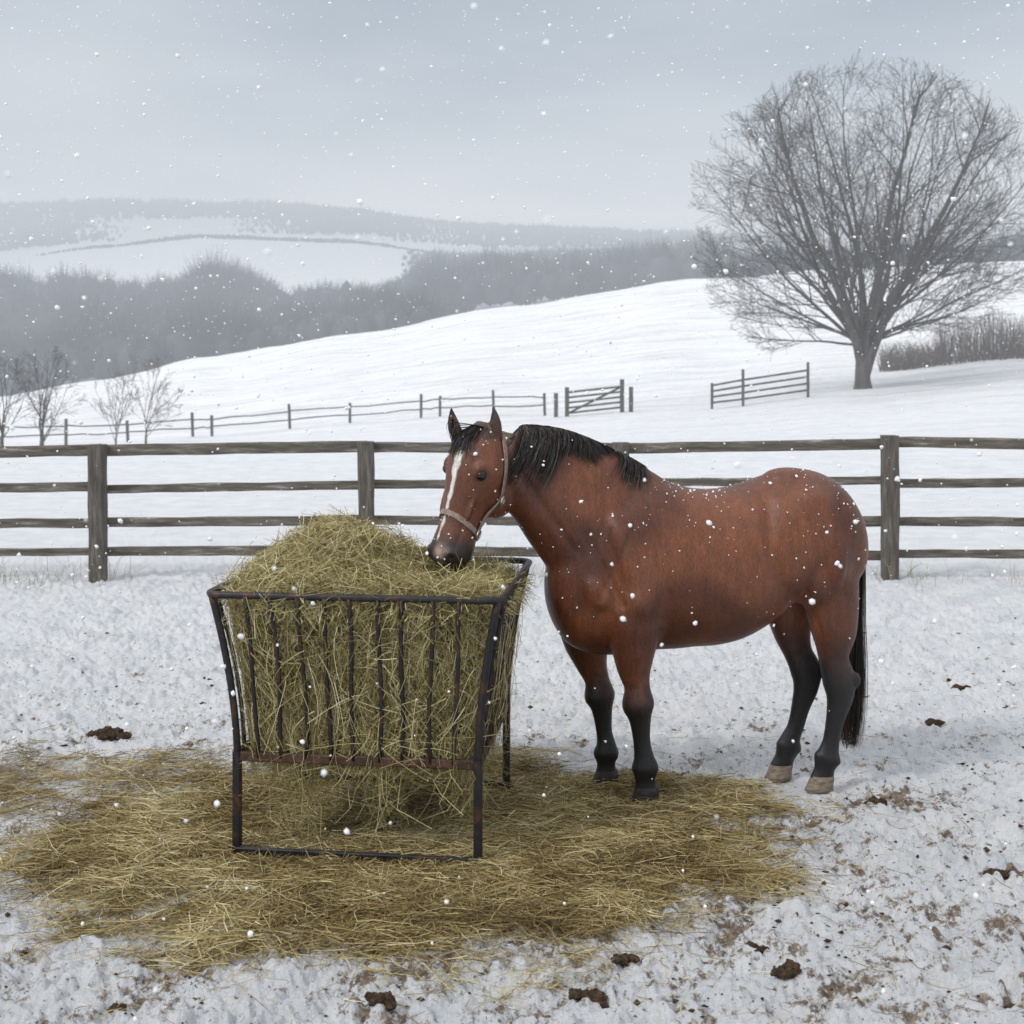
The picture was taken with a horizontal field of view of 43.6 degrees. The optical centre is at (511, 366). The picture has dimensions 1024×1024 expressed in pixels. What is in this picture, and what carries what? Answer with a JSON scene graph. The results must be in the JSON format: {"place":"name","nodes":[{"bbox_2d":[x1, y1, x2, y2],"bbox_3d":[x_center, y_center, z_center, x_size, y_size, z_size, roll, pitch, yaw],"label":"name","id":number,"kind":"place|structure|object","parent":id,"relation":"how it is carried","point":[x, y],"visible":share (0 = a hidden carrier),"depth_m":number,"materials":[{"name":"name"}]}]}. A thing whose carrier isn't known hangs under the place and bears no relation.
{"place":"outdoors","nodes":[
{"label":"outdoors","id":0,"kind":"place"},
{"bbox_2d":[0,0,1022,1023],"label":"falling snow","id":1,"kind":"structure","parent":0,"point":[519,345],"depth_m":7.40,"materials":[{"name":"white snow"}]},
{"bbox_2d":[0,207,1023,1023],"bbox_3d":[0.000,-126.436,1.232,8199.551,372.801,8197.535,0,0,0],"label":"snowy ground","id":2,"kind":"structure","parent":0,"point":[698,697],"depth_m":9.61,"materials":[{"name":"white snow"}]},
{"bbox_2d":[0,356,43,445],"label":"tree","id":3,"kind":"object","parent":2,"relation":"on","point":[2,428],"visible":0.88,"depth_m":53.03,"materials":[{"name":"grey plant"}]},
{"bbox_2d":[4,347,88,445],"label":"tree","id":4,"kind":"object","parent":2,"relation":"on","point":[42,419],"visible":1,"depth_m":52.07,"materials":[{"name":"grey plant"}]},
{"bbox_2d":[86,726,131,740],"bbox_3d":[-2.271,2.081,7.221,0.278,0.089,0.146,0,0,0],"label":"dung clump","id":5,"kind":"object","parent":2,"relation":"on","point":[109,733],"visible":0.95,"depth_m":7.20,"materials":[{"name":"brown soil"}]},
{"bbox_2d":[89,368,142,443],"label":"tree","id":6,"kind":"object","parent":2,"relation":"on","point":[115,417],"visible":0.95,"depth_m":56.00,"materials":[{"name":"grey plant"}]},
{"bbox_2d":[107,1003,126,1012],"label":"dung clump","id":7,"kind":"object","parent":2,"relation":"on","point":[113,1006],"visible":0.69,"depth_m":4.17,"materials":[{"name":"brown soil"}]},
{"bbox_2d":[118,354,184,443],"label":"tree","id":8,"kind":"object","parent":2,"relation":"on","point":[157,401],"visible":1,"depth_m":57.11,"materials":[{"name":"grey plant"}]},
{"bbox_2d":[0,246,475,395],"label":"valley woodland","id":9,"kind":"object","parent":2,"relation":"on","point":[337,311],"visible":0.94,"depth_m":400.18,"materials":[{"name":"grey plant"}]},
{"bbox_2d":[0,390,545,444],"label":"field fence","id":10,"kind":"object","parent":2,"relation":"on","point":[192,428],"visible":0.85,"depth_m":69.93,"materials":[{"name":"wood"}]},
{"bbox_2d":[206,557,531,867],"bbox_3d":[-0.600,1.532,5.870,1.291,1.176,1.131,0,0,7],"label":"hay feeder","id":11,"kind":"object","parent":2,"relation":"on","point":[487,681],"visible":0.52,"depth_m":5.38,"materials":[{"name":"metal"}]},
{"bbox_2d":[210,504,538,858],"bbox_3d":[-0.603,1.374,5.850,1.424,1.488,1.344,0,0,7],"label":"hay heap","id":12,"kind":"object","parent":11,"relation":"in","point":[328,555],"visible":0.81,"depth_m":5.42,"materials":[{"name":"plant"}]},
{"bbox_2d":[364,990,396,1011],"bbox_3d":[-0.427,2.065,4.182,0.119,0.056,0.080,0,0,16],"label":"dung clump","id":13,"kind":"object","parent":2,"relation":"on","point":[387,1000],"visible":1,"depth_m":4.16,"materials":[{"name":"brown soil"}]},
{"bbox_2d":[0,195,794,272],"bbox_3d":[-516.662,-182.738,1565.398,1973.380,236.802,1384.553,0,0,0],"label":"ridge woodland","id":14,"kind":"object","parent":2,"relation":"on","point":[23,215],"visible":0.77,"depth_m":1715.33,"materials":[{"name":"grey wood"}]},
{"bbox_2d":[0,435,1023,582],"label":"rail fence","id":15,"kind":"object","parent":2,"relation":"on","point":[890,520],"visible":0.62,"depth_m":12.63,"materials":[{"name":"brown wood"}]},
{"bbox_2d":[0,547,1023,591],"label":"dry grass","id":16,"kind":"structure","parent":2,"relation":"on","point":[908,575],"depth_m":12.49,"materials":[{"name":"beige plant"}]},
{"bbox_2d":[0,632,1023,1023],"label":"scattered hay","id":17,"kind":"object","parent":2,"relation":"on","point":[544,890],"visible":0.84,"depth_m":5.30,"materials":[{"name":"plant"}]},
{"bbox_2d":[4,617,1023,1023],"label":"soil crumbs","id":18,"kind":"object","parent":2,"relation":"on","point":[636,1001],"visible":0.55,"depth_m":4.85,"materials":[{"name":"brown soil"}]},
{"bbox_2d":[568,988,608,1008],"bbox_3d":[0.254,2.094,4.258,0.136,0.061,0.093,0,0,0],"label":"dung clump","id":19,"kind":"object","parent":2,"relation":"on","point":[595,995],"visible":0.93,"depth_m":4.24,"materials":[{"name":"brown soil"}]},
{"bbox_2d":[554,379,632,416],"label":"field gate","id":20,"kind":"structure","parent":2,"relation":"on","point":[589,401],"depth_m":61.97,"materials":[{"name":"grey wood"}]},
{"bbox_2d":[611,953,639,966],"bbox_3d":[0.394,2.082,4.500,0.106,0.042,0.070,0,0,-10],"label":"dung clump","id":21,"kind":"object","parent":2,"relation":"on","point":[618,958],"visible":1,"depth_m":4.48,"materials":[{"name":"brown soil"}]},
{"bbox_2d":[427,406,868,803],"bbox_3d":[0.693,1.137,6.283,2.240,1.905,0.552,0,0,-8],"label":"horse","id":22,"kind":"object","parent":2,"relation":"on","point":[732,580],"visible":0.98,"depth_m":6.09},
{"bbox_2d":[382,211,1023,310],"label":"hillside woodland","id":23,"kind":"object","parent":2,"relation":"on","point":[554,281],"visible":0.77,"depth_m":475.87,"materials":[{"name":"grey wood"}]},
{"bbox_2d":[746,940,769,954],"bbox_3d":[0.881,2.085,4.588,0.088,0.060,0.066,0,0,0],"label":"dung clump","id":24,"kind":"object","parent":2,"relation":"on","point":[762,948],"visible":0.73,"depth_m":4.57,"materials":[{"name":"brown soil"}]},
{"bbox_2d":[710,362,809,408],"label":"hurdle panel","id":25,"kind":"object","parent":2,"relation":"on","point":[743,385],"visible":0.98,"depth_m":60.29,"materials":[{"name":"grey wood"}]},
{"bbox_2d":[770,959,801,979],"bbox_3d":[0.938,2.064,4.382,0.108,0.047,0.080,0,0,-22],"label":"dung clump","id":26,"kind":"object","parent":2,"relation":"on","point":[788,968],"visible":1,"depth_m":4.37,"materials":[{"name":"brown soil"}]},
{"bbox_2d":[688,46,1023,388],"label":"bare tree","id":27,"kind":"object","parent":2,"relation":"on","point":[861,326],"visible":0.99,"depth_m":63.12,"materials":[{"name":"grey plant"}]},
{"bbox_2d":[864,796,886,804],"bbox_3d":[1.745,2.088,6.145,0.109,0.046,0.067,0,0,0],"label":"dung clump","id":28,"kind":"object","parent":2,"relation":"on","point":[874,799],"visible":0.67,"depth_m":6.13,"materials":[{"name":"brown soil"}]},
{"bbox_2d":[925,718,944,727],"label":"dung clump","id":29,"kind":"object","parent":2,"relation":"on","point":[931,721],"visible":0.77,"depth_m":7.47,"materials":[{"name":"brown soil"}]},
{"bbox_2d":[875,309,1023,371],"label":"hedge","id":30,"kind":"object","parent":2,"relation":"on","point":[915,359],"visible":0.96,"depth_m":74.71,"materials":[{"name":"grey plant"}]},
{"bbox_2d":[951,684,970,690],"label":"dung clump","id":31,"kind":"object","parent":2,"relation":"on","point":[959,687],"visible":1,"depth_m":8.23,"materials":[{"name":"brown soil"}]},
{"bbox_2d":[983,868,1010,878],"bbox_3d":[2.005,2.084,5.262,0.135,0.042,0.076,0,0,21],"label":"dung clump","id":32,"kind":"object","parent":2,"relation":"on","point":[1005,874],"visible":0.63,"depth_m":5.25,"materials":[{"name":"brown soil"}]},
{"bbox_2d":[0,0,1023,237],"label":"sky","id":33,"kind":"structure","parent":0,"point":[365,51],"materials":[{"name":"grey"}]}
]}

